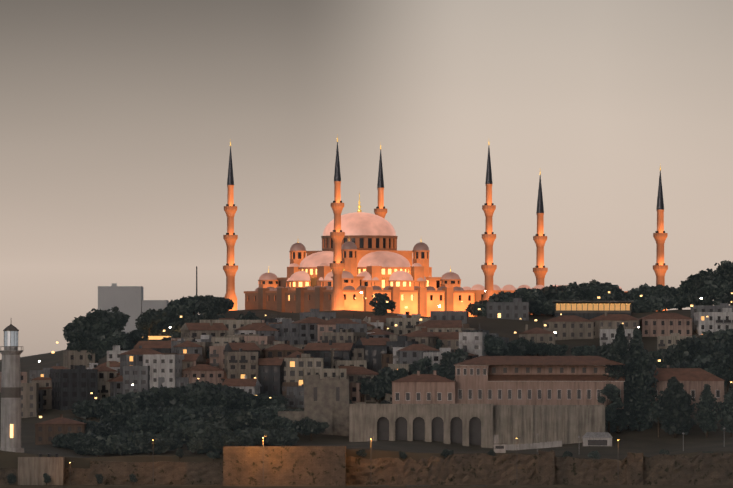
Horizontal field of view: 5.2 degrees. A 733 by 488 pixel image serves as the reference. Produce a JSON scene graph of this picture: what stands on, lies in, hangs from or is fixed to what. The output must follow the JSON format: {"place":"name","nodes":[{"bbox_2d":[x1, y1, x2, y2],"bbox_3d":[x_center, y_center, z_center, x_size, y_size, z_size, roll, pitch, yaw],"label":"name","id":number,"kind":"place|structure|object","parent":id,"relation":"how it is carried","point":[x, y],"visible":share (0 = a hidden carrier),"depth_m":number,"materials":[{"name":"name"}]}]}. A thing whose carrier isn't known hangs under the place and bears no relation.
{"place":"outdoors","nodes":[
{"label":"outdoors","id":0,"kind":"place"},
{"bbox_2d":[0,309,732,487],"bbox_3d":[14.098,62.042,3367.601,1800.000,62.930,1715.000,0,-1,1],"label":"hill terrain","id":1,"kind":"structure","parent":0,"point":[648,443],"depth_m":2597.16,"materials":[{"name":"plant"}]},
{"bbox_2d":[0,324,23,452],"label":"lighthouse","id":2,"kind":"object","parent":1,"relation":"on","point":[10,406],"visible":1,"depth_m":2559.69,"materials":[{"name":"white paint"}]},
{"bbox_2d":[51,430,103,448],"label":"tree","id":3,"kind":"object","parent":1,"relation":"on","point":[61,440],"visible":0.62,"depth_m":2594.89,"materials":[{"name":"green plant"}]},
{"bbox_2d":[66,327,100,362],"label":"tree","id":4,"kind":"object","parent":1,"relation":"on","point":[76,335],"visible":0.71,"depth_m":2798.55,"materials":[{"name":"green plant"}]},
{"bbox_2d":[71,399,104,418],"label":"tree","id":5,"kind":"object","parent":1,"relation":"on","point":[84,409],"visible":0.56,"depth_m":2694.07,"materials":[{"name":"green plant"}]},
{"bbox_2d":[70,437,111,454],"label":"tree","id":6,"kind":"object","parent":1,"relation":"on","point":[80,446],"visible":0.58,"depth_m":2577.66,"materials":[{"name":"green plant"}]},
{"bbox_2d":[62,308,130,362],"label":"tree","id":7,"kind":"object","parent":1,"relation":"on","point":[101,322],"visible":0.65,"depth_m":2803.26,"materials":[{"name":"green plant"}]},
{"bbox_2d":[87,443,108,456],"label":"tree","id":8,"kind":"object","parent":1,"relation":"on","point":[100,449],"visible":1,"depth_m":2561.65,"materials":[{"name":"green plant"}]},
{"bbox_2d":[89,397,110,418],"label":"tree","id":9,"kind":"object","parent":1,"relation":"on","point":[99,411],"visible":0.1,"depth_m":2689.83,"materials":[{"name":"green plant"}]},
{"bbox_2d":[76,419,131,437],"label":"tree","id":10,"kind":"object","parent":1,"relation":"on","point":[103,429],"visible":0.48,"depth_m":2621.74,"materials":[{"name":"green plant"}]},
{"bbox_2d":[105,328,130,349],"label":"tree","id":11,"kind":"object","parent":1,"relation":"on","point":[125,345],"visible":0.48,"depth_m":2800.49,"materials":[{"name":"green plant"}]},
{"bbox_2d":[101,440,137,455],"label":"tree","id":12,"kind":"object","parent":1,"relation":"on","point":[120,448],"visible":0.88,"depth_m":2566.34,"materials":[{"name":"green plant"}]},
{"bbox_2d":[102,391,155,413],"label":"tree","id":13,"kind":"object","parent":1,"relation":"on","point":[129,400],"visible":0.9,"depth_m":2669.16,"materials":[{"name":"green plant"}]},
{"bbox_2d":[105,431,159,453],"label":"tree","id":14,"kind":"object","parent":1,"relation":"on","point":[121,437],"visible":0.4,"depth_m":2579.08,"materials":[{"name":"green plant"}]},
{"bbox_2d":[98,283,168,333],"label":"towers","id":15,"kind":"structure","parent":1,"relation":"on","point":[131,302],"depth_m":3872.97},
{"bbox_2d":[127,328,148,345],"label":"tree","id":16,"kind":"object","parent":1,"relation":"on","point":[135,335],"visible":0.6,"depth_m":2831.29,"materials":[{"name":"green plant"}]},
{"bbox_2d":[135,308,160,335],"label":"tree","id":17,"kind":"object","parent":1,"relation":"on","point":[148,319],"visible":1,"depth_m":2879.55,"materials":[{"name":"green plant"}]},
{"bbox_2d":[142,323,161,335],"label":"tree","id":18,"kind":"object","parent":1,"relation":"on","point":[153,331],"visible":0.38,"depth_m":2889.38,"materials":[{"name":"green plant"}]},
{"bbox_2d":[135,438,170,454],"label":"tree","id":19,"kind":"object","parent":1,"relation":"on","point":[159,446],"visible":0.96,"depth_m":2561.19,"materials":[{"name":"green plant"}]},
{"bbox_2d":[141,385,191,409],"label":"tree","id":20,"kind":"object","parent":1,"relation":"on","point":[164,396],"visible":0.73,"depth_m":2671.08,"materials":[{"name":"green plant"}]},
{"bbox_2d":[156,326,180,335],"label":"tree","id":21,"kind":"object","parent":1,"relation":"on","point":[167,332],"visible":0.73,"depth_m":2882.74,"materials":[{"name":"green plant"}]},
{"bbox_2d":[157,438,182,452],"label":"tree","id":22,"kind":"object","parent":1,"relation":"on","point":[174,443],"visible":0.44,"depth_m":2568.59,"materials":[{"name":"green plant"}]},
{"bbox_2d":[160,331,180,340],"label":"tree","id":23,"kind":"object","parent":1,"relation":"on","point":[176,334],"visible":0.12,"depth_m":2814.79,"materials":[{"name":"green plant"}]},
{"bbox_2d":[159,320,183,332],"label":"tree","id":24,"kind":"object","parent":1,"relation":"on","point":[175,325],"visible":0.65,"depth_m":2882.88,"materials":[{"name":"green plant"}]},
{"bbox_2d":[162,306,190,322],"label":"tree","id":25,"kind":"object","parent":1,"relation":"on","point":[174,316],"visible":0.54,"depth_m":2888.69,"materials":[{"name":"green plant"}]},
{"bbox_2d":[163,299,197,315],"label":"tree","id":26,"kind":"object","parent":1,"relation":"on","point":[173,306],"visible":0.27,"depth_m":2950.23,"materials":[{"name":"green plant"}]},
{"bbox_2d":[179,295,201,314],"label":"tree","id":27,"kind":"object","parent":1,"relation":"on","point":[189,304],"visible":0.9,"depth_m":2926.48,"materials":[{"name":"green plant"}]},
{"bbox_2d":[186,438,213,453],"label":"tree","id":28,"kind":"object","parent":1,"relation":"on","point":[199,446],"visible":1,"depth_m":2562.11,"materials":[{"name":"green plant"}]},
{"bbox_2d":[181,312,218,324],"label":"tree","id":29,"kind":"object","parent":1,"relation":"on","point":[194,318],"visible":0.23,"depth_m":2881.36,"materials":[{"name":"green plant"}]},
{"bbox_2d":[173,379,238,408],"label":"tree","id":30,"kind":"object","parent":1,"relation":"on","point":[202,392],"visible":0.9,"depth_m":2668.91,"materials":[{"name":"green plant"}]},
{"bbox_2d":[202,303,223,319],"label":"tree","id":31,"kind":"object","parent":1,"relation":"on","point":[213,308],"visible":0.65,"depth_m":2875.33,"materials":[{"name":"green plant"}]},
{"bbox_2d":[198,296,231,313],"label":"tree","id":32,"kind":"object","parent":1,"relation":"on","point":[205,303],"visible":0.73,"depth_m":2913.32,"materials":[{"name":"green plant"}]},
{"bbox_2d":[205,439,237,453],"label":"tree","id":33,"kind":"object","parent":1,"relation":"on","point":[217,446],"visible":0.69,"depth_m":2562.96,"materials":[{"name":"green plant"}]},
{"bbox_2d":[201,407,255,430],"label":"tree","id":34,"kind":"object","parent":1,"relation":"on","point":[236,419],"visible":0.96,"depth_m":2622.82,"materials":[{"name":"green plant"}]},
{"bbox_2d":[223,139,237,310],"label":"minaret","id":35,"kind":"object","parent":1,"relation":"on","point":[230,267],"visible":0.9,"depth_m":2977.91,"materials":[{"name":"stone"}]},
{"bbox_2d":[214,431,256,445],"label":"tree","id":36,"kind":"object","parent":1,"relation":"on","point":[242,439],"visible":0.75,"depth_m":2580.09,"materials":[{"name":"green plant"}]},
{"bbox_2d":[223,391,258,410],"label":"tree","id":37,"kind":"object","parent":1,"relation":"on","point":[246,401],"visible":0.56,"depth_m":2679.33,"materials":[{"name":"green plant"}]},
{"bbox_2d":[234,311,259,319],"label":"tree","id":38,"kind":"object","parent":1,"relation":"on","point":[249,315],"visible":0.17,"depth_m":2842.71,"materials":[{"name":"green plant"}]},
{"bbox_2d":[233,427,268,444],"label":"tree","id":39,"kind":"object","parent":1,"relation":"on","point":[248,430],"visible":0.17,"depth_m":2592.49,"materials":[{"name":"green plant"}]},
{"bbox_2d":[35,324,468,444],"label":"brown houses","id":40,"kind":"structure","parent":1,"relation":"on","point":[46,431],"depth_m":2616.88,"materials":[{"name":"tile"}]},
{"bbox_2d":[249,404,285,419],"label":"tree","id":41,"kind":"object","parent":1,"relation":"on","point":[271,410],"visible":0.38,"depth_m":2648.44,"materials":[{"name":"green plant"}]},
{"bbox_2d":[256,392,287,408],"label":"tree","id":42,"kind":"object","parent":1,"relation":"on","point":[265,400],"visible":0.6,"depth_m":2690.84,"materials":[{"name":"green plant"}]},
{"bbox_2d":[254,428,298,445],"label":"tree","id":43,"kind":"object","parent":1,"relation":"on","point":[280,437],"visible":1,"depth_m":2590.00,"materials":[{"name":"green plant"}]},
{"bbox_2d":[269,416,292,428],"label":"tree","id":44,"kind":"object","parent":1,"relation":"on","point":[283,421],"visible":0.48,"depth_m":2621.52,"materials":[{"name":"green plant"}]},
{"bbox_2d":[293,417,329,440],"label":"tree","id":45,"kind":"object","parent":1,"relation":"on","point":[306,426],"visible":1,"depth_m":2610.18,"materials":[{"name":"green plant"}]},
{"bbox_2d":[278,375,377,435],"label":"stone wall","id":46,"kind":"structure","parent":1,"relation":"on","point":[326,399],"depth_m":2630.56,"materials":[{"name":"stone"}]},
{"bbox_2d":[18,311,640,484],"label":"beige houses","id":47,"kind":"structure","parent":1,"relation":"on","point":[240,364],"depth_m":2766.58,"materials":[{"name":"tile"}]},
{"bbox_2d":[330,134,344,310],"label":"minaret","id":48,"kind":"object","parent":1,"relation":"on","point":[337,265],"visible":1,"depth_m":2922.84,"materials":[{"name":"stone"}]},
{"bbox_2d":[0,313,691,402],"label":"houses","id":49,"kind":"structure","parent":1,"relation":"on","point":[659,324],"depth_m":2791.25,"materials":[{"name":"tile"}]},
{"bbox_2d":[0,446,732,484],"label":"sea wall","id":50,"kind":"structure","parent":1,"relation":"on","point":[296,465],"depth_m":2545.87,"materials":[{"name":"stone"}]},
{"bbox_2d":[355,375,384,401],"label":"tree","id":51,"kind":"object","parent":1,"relation":"on","point":[367,386],"visible":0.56,"depth_m":2726.45,"materials":[{"name":"green plant"}]},
{"bbox_2d":[374,145,386,218],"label":"minaret","id":52,"kind":"object","parent":1,"relation":"on","point":[380,210],"visible":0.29,"depth_m":3017.86,"materials":[{"name":"stone"}]},
{"bbox_2d":[30,298,732,410],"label":"houses","id":53,"kind":"structure","parent":1,"relation":"on","point":[303,330],"depth_m":2788.34,"materials":[{"name":"tile"}]},
{"bbox_2d":[369,293,395,315],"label":"tree","id":54,"kind":"object","parent":1,"relation":"on","point":[379,304],"visible":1,"depth_m":2897.17,"materials":[{"name":"green plant"}]},
{"bbox_2d":[38,290,732,417],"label":"town lights","id":55,"kind":"object","parent":1,"relation":"on","point":[396,325],"visible":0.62,"depth_m":2851.73},
{"bbox_2d":[375,367,407,394],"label":"tree","id":56,"kind":"object","parent":1,"relation":"on","point":[387,376],"visible":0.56,"depth_m":2709.25,"materials":[{"name":"green plant"}]},
{"bbox_2d":[93,314,697,402],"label":"houses","id":57,"kind":"structure","parent":1,"relation":"on","point":[297,368],"depth_m":2763.88,"materials":[{"name":"tile"}]},
{"bbox_2d":[408,361,428,374],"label":"tree","id":58,"kind":"object","parent":1,"relation":"on","point":[414,367],"visible":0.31,"depth_m":2710.24,"materials":[{"name":"green plant"}]},
{"bbox_2d":[418,356,448,376],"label":"tree","id":59,"kind":"object","parent":1,"relation":"on","point":[426,361],"visible":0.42,"depth_m":2721.76,"materials":[{"name":"green plant"}]},
{"bbox_2d":[244,192,627,316],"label":"mosque","id":60,"kind":"structure","parent":1,"relation":"on","point":[373,259],"depth_m":2955.62,"materials":[{"name":"stone"}]},
{"bbox_2d":[440,348,468,379],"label":"tree","id":61,"kind":"object","parent":1,"relation":"on","point":[449,359],"visible":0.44,"depth_m":2717.93,"materials":[{"name":"green plant"}]},
{"bbox_2d":[465,300,487,316],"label":"tree","id":62,"kind":"object","parent":1,"relation":"on","point":[472,309],"visible":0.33,"depth_m":2946.30,"materials":[{"name":"green plant"}]},
{"bbox_2d":[481,142,496,300],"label":"minaret","id":63,"kind":"object","parent":1,"relation":"on","point":[488,267],"visible":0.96,"depth_m":2962.31,"materials":[{"name":"stone"}]},
{"bbox_2d":[484,333,508,355],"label":"tree","id":64,"kind":"object","parent":1,"relation":"on","point":[494,346],"visible":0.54,"depth_m":2766.23,"materials":[{"name":"green plant"}]},
{"bbox_2d":[488,291,522,301],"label":"tree","id":65,"kind":"object","parent":1,"relation":"on","point":[501,296],"visible":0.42,"depth_m":2942.76,"materials":[{"name":"green plant"}]},
{"bbox_2d":[493,340,525,355],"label":"tree","id":66,"kind":"object","parent":1,"relation":"on","point":[516,348],"visible":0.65,"depth_m":2783.33,"materials":[{"name":"green plant"}]},
{"bbox_2d":[509,337,534,355],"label":"tree","id":67,"kind":"object","parent":1,"relation":"on","point":[528,345],"visible":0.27,"depth_m":2808.95,"materials":[{"name":"green plant"}]},
{"bbox_2d":[508,288,545,314],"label":"tree","id":68,"kind":"object","parent":1,"relation":"on","point":[532,293],"visible":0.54,"depth_m":2941.66,"materials":[{"name":"green plant"}]},
{"bbox_2d":[522,298,549,315],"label":"tree","id":69,"kind":"object","parent":1,"relation":"on","point":[534,304],"visible":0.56,"depth_m":2932.40,"materials":[{"name":"green plant"}]},
{"bbox_2d":[348,356,724,447],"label":"long building","id":70,"kind":"structure","parent":1,"relation":"on","point":[482,401],"depth_m":2622.04,"materials":[{"name":"stone"}]},
{"bbox_2d":[525,342,550,355],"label":"tree","id":71,"kind":"object","parent":1,"relation":"on","point":[540,349],"visible":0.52,"depth_m":2812.45,"materials":[{"name":"green plant"}]},
{"bbox_2d":[533,171,547,285],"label":"minaret","id":72,"kind":"object","parent":1,"relation":"on","point":[540,270],"visible":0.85,"depth_m":3064.28,"materials":[{"name":"stone"}]},
{"bbox_2d":[537,298,567,315],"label":"tree","id":73,"kind":"object","parent":1,"relation":"on","point":[551,306],"visible":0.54,"depth_m":2932.45,"materials":[{"name":"green plant"}]},
{"bbox_2d":[539,284,566,299],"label":"tree","id":74,"kind":"object","parent":1,"relation":"on","point":[549,292],"visible":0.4,"depth_m":2962.98,"materials":[{"name":"green plant"}]},
{"bbox_2d":[546,343,567,355],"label":"tree","id":75,"kind":"object","parent":1,"relation":"on","point":[556,350],"visible":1,"depth_m":2803.53,"materials":[{"name":"green plant"}]},
{"bbox_2d":[553,282,588,300],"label":"tree","id":76,"kind":"object","parent":1,"relation":"on","point":[572,291],"visible":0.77,"depth_m":2950.60,"materials":[{"name":"green plant"}]},
{"bbox_2d":[569,345,597,355],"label":"tree","id":77,"kind":"object","parent":1,"relation":"on","point":[586,350],"visible":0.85,"depth_m":2807.63,"materials":[{"name":"green plant"}]},
{"bbox_2d":[552,301,633,319],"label":"lit building","id":78,"kind":"structure","parent":1,"relation":"on","point":[588,310],"depth_m":2915.26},
{"bbox_2d":[578,279,610,289],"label":"tree","id":79,"kind":"object","parent":1,"relation":"on","point":[592,282],"visible":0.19,"depth_m":2966.40,"materials":[{"name":"green plant"}]},
{"bbox_2d":[596,344,609,358],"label":"tree","id":80,"kind":"object","parent":1,"relation":"on","point":[602,350],"visible":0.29,"depth_m":2803.65,"materials":[{"name":"green plant"}]},
{"bbox_2d":[587,284,625,300],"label":"tree","id":81,"kind":"object","parent":1,"relation":"on","point":[596,292],"visible":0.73,"depth_m":2949.20,"materials":[{"name":"green plant"}]},
{"bbox_2d":[494,428,724,452],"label":"waterfront props","id":82,"kind":"object","parent":1,"relation":"on","point":[597,438],"visible":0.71,"depth_m":2599.41,"materials":[{"name":"white paint"}]},
{"bbox_2d":[597,384,623,433],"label":"tree","id":83,"kind":"object","parent":1,"relation":"on","point":[611,392],"visible":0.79,"depth_m":2619.34,"materials":[{"name":"green plant"}]},
{"bbox_2d":[603,323,635,432],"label":"tree","id":84,"kind":"object","parent":1,"relation":"on","point":[618,349],"visible":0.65,"depth_m":2629.32,"materials":[{"name":"green plant"}]},
{"bbox_2d":[624,297,656,312],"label":"tree","id":85,"kind":"object","parent":1,"relation":"on","point":[641,306],"visible":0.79,"depth_m":2921.13,"materials":[{"name":"green plant"}]},
{"bbox_2d":[628,283,652,299],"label":"tree","id":86,"kind":"object","parent":1,"relation":"on","point":[636,293],"visible":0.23,"depth_m":2952.45,"materials":[{"name":"green plant"}]},
{"bbox_2d":[626,328,658,430],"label":"tree","id":87,"kind":"object","parent":1,"relation":"on","point":[645,380],"visible":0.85,"depth_m":2632.45,"materials":[{"name":"green plant"}]},
{"bbox_2d":[647,349,665,367],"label":"tree","id":88,"kind":"object","parent":1,"relation":"on","point":[655,356],"visible":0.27,"depth_m":2783.31,"materials":[{"name":"green plant"}]},
{"bbox_2d":[649,401,669,437],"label":"tree","id":89,"kind":"object","parent":1,"relation":"on","point":[656,415],"visible":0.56,"depth_m":2617.77,"materials":[{"name":"green plant"}]},
{"bbox_2d":[653,166,667,310],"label":"minaret","id":90,"kind":"object","parent":1,"relation":"on","point":[660,267],"visible":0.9,"depth_m":3004.07,"materials":[{"name":"stone"}]},
{"bbox_2d":[645,296,677,311],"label":"tree","id":91,"kind":"object","parent":1,"relation":"on","point":[662,303],"visible":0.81,"depth_m":2924.14,"materials":[{"name":"green plant"}]},
{"bbox_2d":[645,284,678,310],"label":"tree","id":92,"kind":"object","parent":1,"relation":"on","point":[659,290],"visible":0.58,"depth_m":2946.76,"materials":[{"name":"green plant"}]},
{"bbox_2d":[653,376,696,437],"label":"tree","id":93,"kind":"object","parent":1,"relation":"on","point":[675,398],"visible":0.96,"depth_m":2617.83,"materials":[{"name":"green plant"}]},
{"bbox_2d":[663,359,694,367],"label":"tree","id":94,"kind":"object","parent":1,"relation":"on","point":[682,364],"visible":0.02,"depth_m":2725.50,"materials":[{"name":"green plant"}]},
{"bbox_2d":[669,295,689,309],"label":"tree","id":95,"kind":"object","parent":1,"relation":"on","point":[680,300],"visible":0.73,"depth_m":2937.09,"materials":[{"name":"green plant"}]},
{"bbox_2d":[659,337,713,365],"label":"tree","id":96,"kind":"object","parent":1,"relation":"on","point":[686,349],"visible":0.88,"depth_m":2765.68,"materials":[{"name":"green plant"}]},
{"bbox_2d":[676,278,711,296],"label":"tree","id":97,"kind":"object","parent":1,"relation":"on","point":[683,288],"visible":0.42,"depth_m":2943.35,"materials":[{"name":"green plant"}]},
{"bbox_2d":[684,291,713,304],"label":"tree","id":98,"kind":"object","parent":1,"relation":"on","point":[693,299],"visible":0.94,"depth_m":2931.10,"materials":[{"name":"green plant"}]},
{"bbox_2d":[687,272,716,298],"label":"tree","id":99,"kind":"object","parent":1,"relation":"on","point":[698,279],"visible":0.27,"depth_m":2941.27,"materials":[{"name":"green plant"}]},
{"bbox_2d":[686,353,722,376],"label":"tree","id":100,"kind":"object","parent":1,"relation":"on","point":[704,361],"visible":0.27,"depth_m":2715.18,"materials":[{"name":"green plant"}]},
{"bbox_2d":[693,384,718,437],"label":"tree","id":101,"kind":"object","parent":1,"relation":"on","point":[706,405],"visible":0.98,"depth_m":2619.25,"materials":[{"name":"green plant"}]},
{"bbox_2d":[686,335,730,355],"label":"tree","id":102,"kind":"object","parent":1,"relation":"on","point":[718,347],"visible":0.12,"depth_m":2775.32,"materials":[{"name":"green plant"}]},
{"bbox_2d":[699,260,732,304],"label":"tree","id":103,"kind":"object","parent":1,"relation":"on","point":[724,270],"visible":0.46,"depth_m":2945.90,"materials":[{"name":"green plant"}]},
{"bbox_2d":[700,329,732,354],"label":"tree","id":104,"kind":"object","parent":1,"relation":"on","point":[720,335],"visible":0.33,"depth_m":2791.94,"materials":[{"name":"green plant"}]},
{"bbox_2d":[701,276,732,304],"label":"tree","id":105,"kind":"object","parent":1,"relation":"on","point":[717,288],"visible":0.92,"depth_m":2927.34,"materials":[{"name":"green plant"}]},
{"bbox_2d":[709,354,732,392],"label":"tree","id":106,"kind":"object","parent":1,"relation":"on","point":[725,366],"visible":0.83,"depth_m":2714.25,"materials":[{"name":"green plant"}]},
{"bbox_2d":[711,351,732,387],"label":"tree","id":107,"kind":"object","parent":1,"relation":"on","point":[717,356],"visible":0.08,"depth_m":2730.77,"materials":[{"name":"green plant"}]},
{"bbox_2d":[715,388,732,436],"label":"tree","id":108,"kind":"object","parent":1,"relation":"on","point":[726,411],"visible":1,"depth_m":2618.37,"materials":[{"name":"green plant"}]},
{"bbox_2d":[0,0,732,359],"label":"sky","id":109,"kind":"structure","parent":0,"point":[119,119],"materials":[{"name":"beige"}]},
{"bbox_2d":[50,308,732,410],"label":"houses","id":110,"kind":"structure","parent":0,"point":[77,383],"depth_m":2737.11,"materials":[{"name":"paint"}]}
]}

